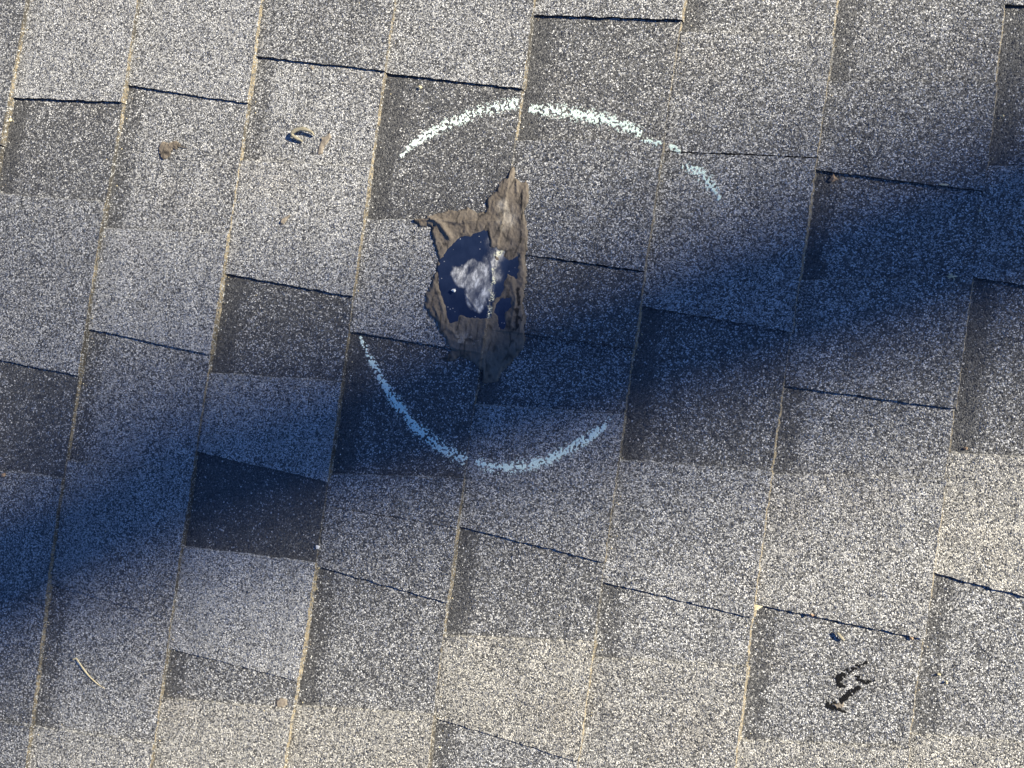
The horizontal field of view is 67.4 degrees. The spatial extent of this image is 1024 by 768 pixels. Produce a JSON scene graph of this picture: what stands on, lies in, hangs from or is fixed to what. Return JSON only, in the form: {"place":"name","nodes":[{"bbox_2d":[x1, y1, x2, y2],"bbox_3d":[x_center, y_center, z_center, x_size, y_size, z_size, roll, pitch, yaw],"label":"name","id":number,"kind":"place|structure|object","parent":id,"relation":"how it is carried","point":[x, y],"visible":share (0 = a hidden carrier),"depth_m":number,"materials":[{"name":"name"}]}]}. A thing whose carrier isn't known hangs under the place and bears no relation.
{"place":"outdoors","nodes":[
{"label":"outdoors","id":0,"kind":"place"},
{"bbox_2d":[0,0,1023,767],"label":"roof","id":1,"kind":"structure","parent":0,"point":[872,328],"depth_m":0.75,"materials":[{"name":"grey asphalt"}]},
{"bbox_2d":[72,658,104,688],"bbox_3d":[-0.444,0.304,0.806,0.047,0.010,0.006,44,102,18],"label":"grass blade","id":2,"kind":"object","parent":1,"relation":"on","point":[85,671],"depth_m":0.81,"materials":[{"name":"plant"}]},
{"bbox_2d":[158,141,186,159],"bbox_3d":[-0.362,-0.252,0.817,0.032,0.008,0.019,-24,78,18],"label":"dried leaf","id":3,"kind":"object","parent":1,"relation":"on","point":[165,149],"visible":1,"depth_m":0.82,"materials":[{"name":"beige plant"}]},
{"bbox_2d":[276,698,286,706],"bbox_3d":[-0.231,0.320,0.771,0.012,0.002,0.010,8,89,9],"label":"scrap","id":4,"kind":"object","parent":1,"relation":"on","point":[281,702],"visible":1,"depth_m":0.77,"materials":[{"name":"beige"}]},
{"bbox_2d":[280,215,289,224],"bbox_3d":[-0.234,-0.169,0.790,0.010,0.003,0.011,8,89,9],"label":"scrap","id":5,"kind":"object","parent":1,"relation":"on","point":[283,220],"visible":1,"depth_m":0.79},
{"bbox_2d":[290,127,314,141],"bbox_3d":[-0.217,-0.258,0.792,0.023,0.009,0.016,-26,78,17],"label":"dried stem","id":6,"kind":"object","parent":1,"relation":"on","point":[297,129],"visible":1,"depth_m":0.79,"materials":[{"name":"beige plant"}]},
{"bbox_2d":[317,133,330,154],"bbox_3d":[-0.193,-0.247,0.789,0.012,0.002,0.023,8,89,9],"label":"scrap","id":7,"kind":"object","parent":1,"relation":"on","point":[325,140],"visible":1,"depth_m":0.79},
{"bbox_2d":[413,167,528,382],"bbox_3d":[-0.042,-0.111,0.758,0.129,0.012,0.215,8,89,9],"label":"roof hole","id":8,"kind":"object","parent":1,"relation":"on","point":[481,256],"visible":1,"depth_m":0.75,"materials":[{"name":"brown wood"}]},
{"bbox_2d":[359,336,611,475],"bbox_3d":[-0.035,0.027,0.753,0.263,0.008,0.118,8,89,9],"label":"chalk mark","id":9,"kind":"object","parent":1,"relation":"on","point":[535,461],"visible":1,"depth_m":0.75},
{"bbox_2d":[2,0,1023,767],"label":"loose grit","id":10,"kind":"object","parent":1,"relation":"on","point":[628,428],"visible":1,"depth_m":0.75,"materials":[{"name":"stone"}]},
{"bbox_2d":[400,96,721,200],"bbox_3d":[0.048,-0.234,0.748,0.326,0.012,0.087,8,89,9],"label":"chalk mark","id":11,"kind":"object","parent":1,"relation":"on","point":[603,120],"visible":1,"depth_m":0.75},
{"bbox_2d":[828,174,838,181],"bbox_3d":[0.297,-0.191,0.710,0.009,0.003,0.008,8,89,10],"label":"leaf scrap","id":12,"kind":"object","parent":1,"relation":"on","point":[832,178],"visible":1,"depth_m":0.71,"materials":[{"name":"beige plant"}]},
{"bbox_2d":[833,702,843,707],"bbox_3d":[0.294,0.289,0.691,0.009,0.002,0.006,8,89,10],"label":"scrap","id":13,"kind":"object","parent":1,"relation":"on","point":[839,705],"visible":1,"depth_m":0.69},
{"bbox_2d":[836,632,844,640],"bbox_3d":[0.296,0.228,0.691,0.008,0.002,0.008,8,89,9],"label":"twig","id":14,"kind":"object","parent":1,"relation":"on","point":[840,636],"visible":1,"depth_m":0.69,"materials":[{"name":"beige wood"}]},
{"bbox_2d":[825,661,874,712],"bbox_3d":[0.302,0.271,0.691,0.028,0.008,0.057,42,101,18],"label":"tar smear","id":15,"kind":"object","parent":1,"relation":"on","point":[839,679],"visible":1,"depth_m":0.69}
]}

